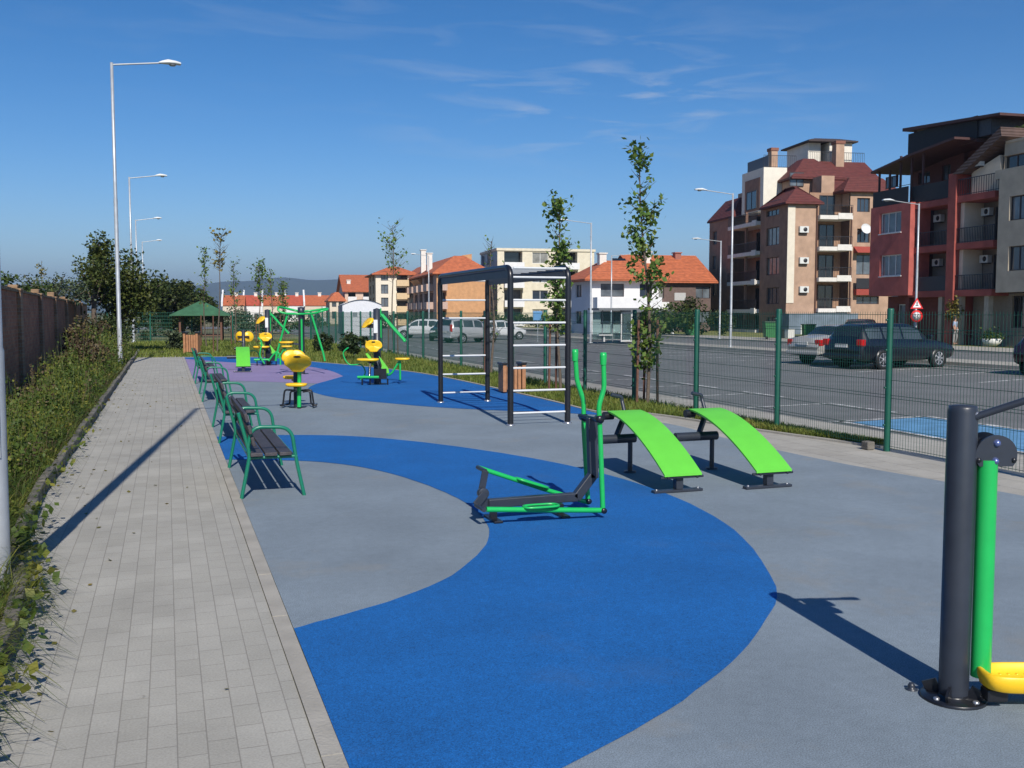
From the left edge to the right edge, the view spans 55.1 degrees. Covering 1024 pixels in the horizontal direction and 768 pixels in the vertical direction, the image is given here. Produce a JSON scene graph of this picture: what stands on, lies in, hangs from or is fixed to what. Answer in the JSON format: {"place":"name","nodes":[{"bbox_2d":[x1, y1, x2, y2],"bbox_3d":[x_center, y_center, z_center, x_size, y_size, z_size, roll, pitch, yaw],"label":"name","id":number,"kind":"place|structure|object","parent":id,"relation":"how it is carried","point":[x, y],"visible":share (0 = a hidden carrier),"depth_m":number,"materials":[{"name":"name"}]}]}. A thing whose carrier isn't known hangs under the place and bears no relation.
{"place":"outdoors","nodes":[
{"label":"outdoors","id":0,"kind":"place"},
{"bbox_2d":[0,354,323,767],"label":"path","id":1,"kind":"structure","parent":0,"point":[172,621],"depth_m":5.89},
{"bbox_2d":[5,277,337,312],"bbox_3d":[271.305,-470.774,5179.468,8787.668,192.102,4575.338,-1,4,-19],"label":"hills","id":2,"kind":"structure","parent":0,"point":[314,287],"depth_m":4827.75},
{"bbox_2d":[87,313,337,338],"bbox_3d":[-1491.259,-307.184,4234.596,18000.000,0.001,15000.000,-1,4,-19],"label":"ground","id":3,"kind":"structure","parent":0,"point":[228,333],"depth_m":103.37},
{"bbox_2d":[143,273,199,331],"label":"grove tree","id":4,"kind":"object","parent":3,"relation":"on","point":[178,298],"visible":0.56,"depth_m":83.15,"materials":[{"name":"green plant"}]},
{"bbox_2d":[170,278,212,331],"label":"grove tree","id":5,"kind":"object","parent":3,"relation":"on","point":[193,294],"visible":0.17,"depth_m":87.18,"materials":[{"name":"green plant"}]},
{"bbox_2d":[221,290,245,317],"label":"house","id":6,"kind":"structure","parent":3,"relation":"on","point":[225,304],"depth_m":214.84,"materials":[{"name":"orange tile"}]},
{"bbox_2d":[212,314,285,332],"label":"garden bush","id":7,"kind":"object","parent":3,"relation":"on","point":[247,326],"visible":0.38,"depth_m":94.52,"materials":[{"name":"green plant"}]},
{"bbox_2d":[243,290,262,321],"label":"house","id":8,"kind":"structure","parent":3,"relation":"on","point":[251,307],"depth_m":224.21,"materials":[{"name":"red tile"}]},
{"bbox_2d":[261,290,286,320],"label":"house","id":9,"kind":"structure","parent":3,"relation":"on","point":[265,304],"depth_m":206.29,"materials":[{"name":"orange tile"}]},
{"bbox_2d":[253,311,327,332],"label":"garden bush","id":10,"kind":"object","parent":3,"relation":"on","point":[307,320],"visible":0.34,"depth_m":96.11,"materials":[{"name":"green plant"}]},
{"bbox_2d":[285,290,303,320],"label":"house","id":11,"kind":"structure","parent":3,"relation":"on","point":[295,301],"depth_m":230.63,"materials":[{"name":"red tile"}]},
{"bbox_2d":[303,290,329,319],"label":"house","id":12,"kind":"structure","parent":3,"relation":"on","point":[311,302],"depth_m":216.85,"materials":[{"name":"orange tile"}]},
{"bbox_2d":[322,292,346,323],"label":"apartment building","id":13,"kind":"structure","parent":3,"relation":"on","point":[334,300],"depth_m":177.85,"materials":[{"name":"orange tile"}]},
{"bbox_2d":[336,275,368,302],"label":"apartment building","id":14,"kind":"structure","parent":3,"relation":"on","point":[352,287],"depth_m":187.35,"materials":[{"name":"orange tile"}]},
{"bbox_2d":[365,267,415,325],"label":"apartment building","id":15,"kind":"structure","parent":3,"relation":"on","point":[380,288],"depth_m":149.94,"materials":[{"name":"beige paint"}]},
{"bbox_2d":[405,249,484,322],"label":"apartment building","id":16,"kind":"structure","parent":3,"relation":"on","point":[418,290],"depth_m":129.00,"materials":[{"name":"orange brick"}]},
{"bbox_2d":[560,253,674,333],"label":"house","id":17,"kind":"structure","parent":3,"relation":"on","point":[624,292],"depth_m":95.44,"materials":[{"name":"paint"}]},
{"bbox_2d":[601,284,623,296],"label":"window","id":18,"kind":"structure","parent":17,"relation":"in","point":[617,289],"depth_m":95.31,"materials":[{"name":"grey glass"}]},
{"bbox_2d":[333,340,1022,456],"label":"kerb","id":19,"kind":"structure","parent":3,"relation":"on","point":[530,375],"depth_m":24.85,"materials":[{"name":"concrete"}]},
{"bbox_2d":[669,296,711,334],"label":"garden bush","id":20,"kind":"object","parent":3,"relation":"on","point":[691,304],"visible":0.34,"depth_m":85.62,"materials":[{"name":"green plant"}]},
{"bbox_2d":[706,309,736,335],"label":"garden bush","id":21,"kind":"object","parent":3,"relation":"on","point":[716,314],"visible":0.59,"depth_m":83.40,"materials":[{"name":"green plant"}]},
{"bbox_2d":[0,0,1023,285],"label":"sky","id":22,"kind":"structure","parent":0,"point":[292,127],"materials":[{"name":"blue"}]},
{"bbox_2d":[6,337,1020,765],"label":"lawn ground","id":23,"kind":"structure","parent":0,"point":[238,491],"depth_m":15.44,"materials":[{"name":"plant"}]},
{"bbox_2d":[0,268,11,594],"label":"street lamp","id":24,"kind":"object","parent":23,"relation":"on","point":[4,520],"visible":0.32,"depth_m":6.46,"materials":[{"name":"metal"}]},
{"bbox_2d":[1,271,58,294],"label":"leafy tree","id":25,"kind":"object","parent":23,"relation":"on","point":[6,279],"visible":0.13,"depth_m":39.66,"materials":[{"name":"green plant"}]},
{"bbox_2d":[1,285,87,393],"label":"brick wall","id":26,"kind":"structure","parent":23,"relation":"on","point":[35,322],"depth_m":26.55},
{"bbox_2d":[12,272,97,305],"bbox_3d":[-19.037,-2.867,40.901,3.327,3.666,2.995,-1,4,-19],"label":"leafy tree","id":27,"kind":"object","parent":23,"relation":"on","point":[75,295],"visible":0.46,"depth_m":40.76,"materials":[{"name":"green plant"}]},
{"bbox_2d":[0,313,139,766],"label":"weeds","id":28,"kind":"object","parent":23,"relation":"on","point":[55,405],"visible":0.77,"depth_m":11.31,"materials":[{"name":"green plant"}]},
{"bbox_2d":[0,349,139,664],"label":"kerb","id":29,"kind":"structure","parent":23,"relation":"on","point":[48,470],"depth_m":9.53,"materials":[{"name":"concrete"}]},
{"bbox_2d":[55,336,114,367],"bbox_3d":[-12.612,-0.868,29.020,1.644,1.117,2.005,-1,4,-19],"label":"bush","id":30,"kind":"object","parent":23,"relation":"on","point":[80,345],"visible":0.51,"depth_m":28.80,"materials":[{"name":"plant"}]},
{"bbox_2d":[61,313,111,351],"bbox_3d":[-15.476,-1.642,35.682,1.795,1.854,2.470,-1,4,-19],"label":"bush","id":31,"kind":"object","parent":23,"relation":"on","point":[72,331],"visible":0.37,"depth_m":35.52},
{"bbox_2d":[71,253,121,331],"bbox_3d":[-18.668,-3.520,43.780,1.925,4.547,2.248,2,5,23],"label":"leafy tree","id":32,"kind":"object","parent":23,"relation":"on","point":[86,279],"visible":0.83,"depth_m":43.55,"materials":[{"name":"green plant"}]},
{"bbox_2d":[77,312,133,344],"bbox_3d":[-17.483,-2.139,42.113,2.377,1.895,2.536,-1,4,-19],"label":"bush","id":33,"kind":"object","parent":23,"relation":"on","point":[112,324],"visible":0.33,"depth_m":41.88,"materials":[{"name":"green plant"}]},
{"bbox_2d":[81,229,169,338],"bbox_3d":[-18.071,-4.262,45.856,4.092,5.759,4.578,-1,4,-19],"label":"leafy tree","id":34,"kind":"object","parent":23,"relation":"on","point":[134,294],"visible":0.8,"depth_m":45.19,"materials":[{"name":"green plant"}]},
{"bbox_2d":[110,59,180,362],"bbox_3d":[-12.499,-5.874,33.741,2.365,10.540,0.300,-2,5,-27],"label":"street lamp","id":35,"kind":"object","parent":23,"relation":"on","point":[172,63],"visible":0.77,"depth_m":33.27,"materials":[{"name":"metal"}]},
{"bbox_2d":[128,174,166,341],"bbox_3d":[-22.749,-7.904,61.534,2.365,10.540,0.300,-2,5,-25],"label":"street lamp","id":36,"kind":"object","parent":23,"relation":"on","point":[161,175],"visible":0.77,"depth_m":60.96,"materials":[{"name":"metal"}]},
{"bbox_2d":[162,330,201,348],"bbox_3d":[-15.949,-2.104,47.516,1.895,1.028,1.820,-1,4,-19],"label":"bush","id":37,"kind":"object","parent":23,"relation":"on","point":[176,340],"visible":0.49,"depth_m":47.20,"materials":[{"name":"green plant"}]},
{"bbox_2d":[182,332,200,352],"bbox_3d":[-14.022,-1.811,42.982,0.690,0.960,0.440,0,4,0],"label":"litter bin","id":38,"kind":"object","parent":23,"relation":"on","point":[191,341],"visible":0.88,"depth_m":42.82,"materials":[{"name":"brown wood"}]},
{"bbox_2d":[87,311,310,340],"bbox_3d":[-20.543,-3.599,62.961,15.162,2.105,0.090,-1,4,-19],"label":"fence","id":39,"kind":"object","parent":23,"relation":"on","point":[197,322],"visible":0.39,"depth_m":63.04,"materials":[{"name":"metal"}]},
{"bbox_2d":[169,301,230,340],"bbox_3d":[-19.886,-4.048,62.872,3.606,2.615,3.606,-1,4,-14],"label":"gazebo","id":40,"kind":"object","parent":23,"relation":"on","point":[195,309],"visible":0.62,"depth_m":61.69,"materials":[{"name":"green wood"}]},
{"bbox_2d":[194,246,211,345],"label":"young tree","id":41,"kind":"object","parent":23,"relation":"on","point":[204,258],"visible":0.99,"depth_m":51.74,"materials":[{"name":"green plant"}]},
{"bbox_2d":[209,227,230,351],"bbox_3d":[-13.168,-4.282,44.320,1.044,5.788,0.918,-1,4,-19],"label":"young tree","id":42,"kind":"object","parent":23,"relation":"on","point":[219,260],"visible":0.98,"depth_m":44.24,"materials":[{"name":"green plant"}]},
{"bbox_2d":[223,256,243,343],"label":"young tree","id":43,"kind":"object","parent":23,"relation":"on","point":[232,291],"visible":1,"depth_m":55.74,"materials":[{"name":"green plant"}]},
{"bbox_2d":[130,338,384,357],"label":"lawn grass","id":44,"kind":"structure","parent":23,"relation":"on","point":[159,349],"depth_m":47.69,"materials":[{"name":"plant"}]},
{"bbox_2d":[247,256,274,343],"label":"young tree","id":45,"kind":"object","parent":23,"relation":"on","point":[259,279],"visible":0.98,"depth_m":56.70,"materials":[{"name":"green plant"}]},
{"bbox_2d":[182,357,348,767],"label":"path edging","id":46,"kind":"object","parent":23,"relation":"on","point":[330,751],"visible":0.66,"depth_m":5.62,"materials":[{"name":"concrete"}]},
{"bbox_2d":[275,277,289,340],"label":"young tree","id":47,"kind":"object","parent":23,"relation":"on","point":[284,284],"visible":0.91,"depth_m":61.74,"materials":[{"name":"green plant"}]},
{"bbox_2d":[312,332,334,351],"bbox_3d":[-8.627,-1.881,44.490,0.928,0.990,1.098,3,5,35],"label":"bush","id":48,"kind":"object","parent":23,"relation":"on","point":[326,342],"visible":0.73,"depth_m":44.47,"materials":[{"name":"green plant"}]},
{"bbox_2d":[377,217,407,351],"bbox_3d":[-5.295,-4.415,43.824,1.444,6.126,1.336,0,4,-7],"label":"young tree","id":49,"kind":"object","parent":23,"relation":"on","point":[391,247],"visible":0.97,"depth_m":43.71,"materials":[{"name":"green plant"}]},
{"bbox_2d":[484,235,505,372],"bbox_3d":[-0.523,-2.260,28.406,0.683,4.077,0.702,1,4,15],"label":"young tree","id":50,"kind":"object","parent":23,"relation":"on","point":[493,328],"visible":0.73,"depth_m":28.41,"materials":[{"name":"green plant"}]},
{"bbox_2d":[223,350,883,445],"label":"lawn grass","id":51,"kind":"structure","parent":23,"relation":"on","point":[427,366],"depth_m":21.66,"materials":[{"name":"plant"}]},
{"bbox_2d":[336,331,368,354],"bbox_3d":[-6.057,-1.571,37.428,1.357,0.929,1.495,-1,4,-19],"label":"bush","id":52,"kind":"object","parent":51,"relation":"on","point":[351,341],"visible":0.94,"depth_m":37.07,"materials":[{"name":"green plant"}]},
{"bbox_2d":[224,356,882,447],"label":"lawn kerb","id":53,"kind":"structure","parent":23,"relation":"on","point":[789,434],"depth_m":16.90,"materials":[{"name":"concrete"}]},
{"bbox_2d":[538,189,579,388],"bbox_3d":[0.999,-2.066,22.225,0.943,4.587,0.894,-1,4,-19],"label":"young tree","id":54,"kind":"object","parent":23,"relation":"on","point":[560,249],"visible":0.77,"depth_m":22.13,"materials":[{"name":"green plant"}]},
{"bbox_2d":[618,135,673,405],"bbox_3d":[2.657,-2.226,19.342,1.019,5.327,1.160,1,4,17],"label":"young tree","id":55,"kind":"object","parent":23,"relation":"on","point":[642,246],"visible":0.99,"depth_m":19.21,"materials":[{"name":"green plant"}]},
{"bbox_2d":[310,308,1023,471],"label":"fence","id":56,"kind":"object","parent":23,"relation":"on","point":[611,332],"visible":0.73,"depth_m":16.62,"materials":[{"name":"metal"}]},
{"bbox_2d":[185,359,1023,767],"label":"rubber play surface","id":57,"kind":"object","parent":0,"point":[831,661],"visible":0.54,"depth_m":7.22,"materials":[{"name":"rubber"}]},
{"bbox_2d":[197,356,232,401],"bbox_3d":[-6.476,-0.138,21.381,0.665,0.868,2.210,-1,4,-19],"label":"park bench","id":58,"kind":"object","parent":57,"relation":"on","point":[204,370],"visible":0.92,"depth_m":20.49,"materials":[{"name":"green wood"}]},
{"bbox_2d":[186,359,341,382],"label":"purple rubber field","id":59,"kind":"structure","parent":57,"relation":"on","point":[268,373],"depth_m":29.70,"materials":[{"name":"rubber"}]},
{"bbox_2d":[227,340,251,371],"bbox_3d":[-8.613,-0.886,31.023,0.720,0.946,1.730,-1,4,-19],"label":"sit up board","id":60,"kind":"object","parent":59,"relation":"on","point":[242,356],"visible":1,"depth_m":30.75,"materials":[{"name":"paint"}]},
{"bbox_2d":[235,329,264,363],"bbox_3d":[-8.955,-1.233,33.558,1.032,1.270,0.235,0,4,0],"label":"wheel trainer","id":61,"kind":"object","parent":59,"relation":"on","point":[244,336],"visible":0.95,"depth_m":33.50,"materials":[{"name":"paint"}]},
{"bbox_2d":[250,309,291,364],"bbox_3d":[-8.561,-1.630,34.254,1.728,1.960,0.872,-1,4,-9],"label":"multi trainer","id":62,"kind":"object","parent":59,"relation":"on","point":[266,337],"visible":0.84,"depth_m":34.33,"materials":[{"name":"yellow paint"}]},
{"bbox_2d":[268,306,328,373],"bbox_3d":[-6.382,-1.313,29.428,1.824,2.032,0.574,0,4,0],"label":"pull down station","id":63,"kind":"object","parent":59,"relation":"on","point":[301,314],"visible":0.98,"depth_m":29.31,"materials":[{"name":"paint"}]},
{"bbox_2d":[225,395,305,498],"bbox_3d":[-2.748,0.635,10.795,0.665,0.868,2.210,-1,4,-19],"label":"park bench","id":64,"kind":"object","parent":57,"relation":"on","point":[271,444],"visible":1,"depth_m":9.97,"materials":[{"name":"green paint"}]},
{"bbox_2d":[280,350,317,407],"bbox_3d":[-4.145,-0.096,19.045,0.736,1.116,0.940,0,4,0],"label":"leg press station","id":65,"kind":"object","parent":57,"relation":"on","point":[297,362],"visible":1,"depth_m":18.86,"materials":[{"name":"paint"}]},
{"bbox_2d":[185,357,596,414],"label":"blue rubber field","id":66,"kind":"structure","parent":57,"relation":"on","point":[414,388],"depth_m":22.94,"materials":[{"name":"rubber"}]},
{"bbox_2d":[343,308,409,384],"bbox_3d":[-3.490,-0.959,25.078,1.728,1.960,0.872,0,4,0],"label":"multi trainer","id":67,"kind":"object","parent":66,"relation":"on","point":[374,345],"visible":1,"depth_m":25.12,"materials":[{"name":"paint"}]},
{"bbox_2d":[497,362,526,391],"bbox_3d":[0.000,-0.168,22.648,0.586,0.672,0.440,-1,4,-17],"label":"litter bin","id":68,"kind":"object","parent":66,"relation":"on","point":[519,379],"visible":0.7,"depth_m":22.52,"materials":[{"name":"brown wood"}]},
{"bbox_2d":[217,435,776,767],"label":"blue rubber band","id":69,"kind":"object","parent":57,"relation":"on","point":[533,640],"visible":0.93,"depth_m":5.76,"materials":[{"name":"rubber"}]},
{"bbox_2d":[209,374,260,442],"bbox_3d":[-4.206,0.332,14.935,0.665,0.868,2.210,-1,4,-19],"label":"park bench","id":70,"kind":"object","parent":69,"relation":"on","point":[221,400],"visible":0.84,"depth_m":14.15,"materials":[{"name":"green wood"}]},
{"bbox_2d":[473,349,606,523],"bbox_3d":[0.236,0.455,8.830,1.255,1.506,0.653,-1,4,-19],"label":"elliptical trainer","id":71,"kind":"object","parent":69,"relation":"on","point":[553,501],"visible":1,"depth_m":8.81,"materials":[{"name":"paint"}]},
{"bbox_2d":[437,265,571,425],"bbox_3d":[-0.268,-0.791,18.180,1.160,2.630,4.490,-1,4,-19],"label":"climbing frame","id":72,"kind":"object","parent":57,"relation":"on","point":[509,275],"visible":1,"depth_m":16.35,"materials":[{"name":"black paint"}]},
{"bbox_2d":[597,393,703,493],"bbox_3d":[1.420,0.614,10.808,0.735,0.902,1.730,-1,4,-19],"label":"sit up board","id":73,"kind":"object","parent":57,"relation":"on","point":[668,452],"visible":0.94,"depth_m":10.59,"materials":[{"name":"paint"}]},
{"bbox_2d":[674,391,792,489],"bbox_3d":[2.416,0.596,11.051,0.735,0.902,1.730,-1,4,-19],"label":"sit up board","id":74,"kind":"object","parent":57,"relation":"on","point":[760,453],"visible":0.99,"depth_m":10.87,"materials":[{"name":"paint"}]},
{"bbox_2d":[919,397,1023,710],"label":"air walker","id":75,"kind":"object","parent":57,"relation":"on","point":[975,459],"visible":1,"depth_m":4.61,"materials":[{"name":"paint"}]},
{"bbox_2d":[273,328,1023,454],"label":"car park","id":76,"kind":"structure","parent":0,"point":[792,377],"depth_m":30.31,"materials":[{"name":"asphalt"}]},
{"bbox_2d":[338,299,381,335],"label":"storage hall","id":77,"kind":"structure","parent":76,"relation":"on","point":[358,306],"depth_m":88.08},
{"bbox_2d":[444,319,499,342],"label":"parked van","id":78,"kind":"object","parent":76,"relation":"on","point":[478,330],"visible":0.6,"depth_m":67.30,"materials":[{"name":"silver metal"}]},
{"bbox_2d":[588,308,639,341],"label":"bus shelter","id":79,"kind":"object","parent":76,"relation":"on","point":[622,319],"visible":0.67,"depth_m":65.91,"materials":[{"name":"clear glass"}]},
{"bbox_2d":[386,342,1023,429],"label":"parking lines","id":80,"kind":"object","parent":76,"relation":"on","point":[789,397],"visible":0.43,"depth_m":29.36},
{"bbox_2d":[786,324,858,364],"bbox_3d":[14.019,-1.662,40.677,5.365,1.660,2.410,-2,5,-27],"label":"parked car","id":81,"kind":"object","parent":76,"relation":"on","point":[807,346],"visible":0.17,"depth_m":39.54,"materials":[{"name":"silver metal"}]},
{"bbox_2d":[823,323,953,369],"bbox_3d":[14.521,-1.478,37.627,5.253,1.739,2.411,-2,5,-27],"label":"parked car","id":82,"kind":"object","parent":76,"relation":"on","point":[931,355],"visible":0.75,"depth_m":36.63,"materials":[{"name":"blue paint"}]},
{"bbox_2d":[851,417,1023,451],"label":"blue parking bay","id":83,"kind":"object","parent":76,"relation":"on","point":[924,425],"visible":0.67,"depth_m":17.75,"materials":[{"name":"paint"}]},
{"bbox_2d":[651,302,695,328],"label":"garden bush","id":84,"kind":"object","parent":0,"point":[680,321],"visible":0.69,"depth_m":83.60,"materials":[{"name":"green plant"}]},
{"bbox_2d":[395,326,1013,361],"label":"road","id":85,"kind":"structure","parent":0,"point":[964,355],"depth_m":62.28,"materials":[{"name":"asphalt"}]},
{"bbox_2d":[399,327,1018,369],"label":"street island","id":86,"kind":"structure","parent":0,"point":[967,362],"depth_m":51.39,"materials":[{"name":"concrete"}]},
{"bbox_2d":[694,188,733,346],"bbox_3d":[11.432,-6.554,55.537,2.365,8.956,0.300,-1,4,-7],"label":"street lamp","id":87,"kind":"object","parent":86,"relation":"on","point":[731,272],"visible":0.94,"depth_m":55.59,"materials":[{"name":"metal"}]},
{"bbox_2d":[519,327,1013,354],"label":"pavement","id":88,"kind":"structure","parent":0,"point":[974,349],"depth_m":69.95,"materials":[{"name":"concrete"}]},
{"bbox_2d":[882,198,919,327],"bbox_3d":[21.956,-6.256,55.522,2.365,8.360,0.300,-1,4,-9],"label":"street lamp","id":89,"kind":"object","parent":88,"relation":"on","point":[917,259],"visible":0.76,"depth_m":55.54,"materials":[{"name":"metal"}]},
{"bbox_2d":[526,327,1013,347],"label":"verge","id":90,"kind":"structure","parent":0,"point":[749,334],"depth_m":92.28,"materials":[{"name":"plant"}]},
{"bbox_2d":[480,248,595,326],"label":"apartment building","id":91,"kind":"structure","parent":90,"relation":"on","point":[525,257],"depth_m":142.75,"materials":[{"name":"paint"}]},
{"bbox_2d":[618,251,717,330],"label":"house","id":92,"kind":"structure","parent":90,"relation":"on","point":[693,276],"depth_m":107.39,"materials":[{"name":"orange tile"}]},
{"bbox_2d":[707,138,894,333],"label":"apartment building","id":93,"kind":"structure","parent":90,"relation":"on","point":[801,230],"depth_m":97.30,"materials":[{"name":"paint"}]},
{"bbox_2d":[817,285,832,307],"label":"window","id":94,"kind":"structure","parent":93,"relation":"in","point":[823,291],"depth_m":97.09,"materials":[{"name":"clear glass"}]},
{"bbox_2d":[818,255,833,277],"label":"window","id":95,"kind":"structure","parent":93,"relation":"in","point":[823,260],"depth_m":96.88,"materials":[{"name":"grey glass"}]},
{"bbox_2d":[818,224,833,246],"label":"window","id":96,"kind":"structure","parent":93,"relation":"in","point":[824,230],"depth_m":96.64,"materials":[{"name":"grey glass"}]},
{"bbox_2d":[819,195,834,214],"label":"window","id":97,"kind":"structure","parent":93,"relation":"in","point":[829,200],"depth_m":96.45,"materials":[{"name":"grey glass"}]},
{"bbox_2d":[856,255,869,274],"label":"window","id":98,"kind":"structure","parent":93,"relation":"in","point":[862,261],"depth_m":95.96,"materials":[{"name":"grey glass"}]},
{"bbox_2d":[869,112,1023,346],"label":"apartment building","id":99,"kind":"structure","parent":90,"relation":"on","point":[966,184],"depth_m":62.56,"materials":[{"name":"paint"}]},
{"bbox_2d":[878,211,900,234],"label":"window","id":100,"kind":"structure","parent":99,"relation":"in","point":[891,222],"depth_m":68.20,"materials":[{"name":"blue glass"}]},
{"bbox_2d":[881,254,900,276],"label":"window","id":101,"kind":"structure","parent":99,"relation":"in","point":[891,264],"depth_m":68.28,"materials":[{"name":"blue glass"}]},
{"bbox_2d":[1003,153,1023,168],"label":"window","id":102,"kind":"structure","parent":99,"relation":"in","point":[1016,160],"depth_m":58.22,"materials":[{"name":"blue glass"}]},
{"bbox_2d":[1010,245,1023,270],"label":"window","id":103,"kind":"structure","parent":99,"relation":"in","point":[1017,252],"depth_m":57.41,"materials":[{"name":"blue glass"}]},
{"bbox_2d":[1011,195,1023,220],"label":"window","id":104,"kind":"structure","parent":99,"relation":"in","point":[1017,212],"depth_m":57.31,"materials":[{"name":"blue glass"}]},
{"bbox_2d":[1013,296,1023,327],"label":"window","id":105,"kind":"structure","parent":99,"relation":"in","point":[1018,300],"depth_m":59.08,"materials":[{"name":"black glass"}]},
{"bbox_2d":[977,326,1008,345],"bbox_3d":[28.426,-2.851,57.838,1.600,1.199,1.787,1,4,8],"label":"planter","id":106,"kind":"object","parent":90,"relation":"on","point":[990,338],"visible":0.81,"depth_m":57.64,"materials":[{"name":"concrete"}]},
{"bbox_2d":[547,380,1023,472],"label":"pavement","id":107,"kind":"structure","parent":0,"point":[936,448],"depth_m":16.62,"materials":[{"name":"concrete"}]},
{"bbox_2d":[614,415,1023,495],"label":"side pavement","id":108,"kind":"structure","parent":0,"point":[915,464],"depth_m":12.65,"materials":[{"name":"concrete"}]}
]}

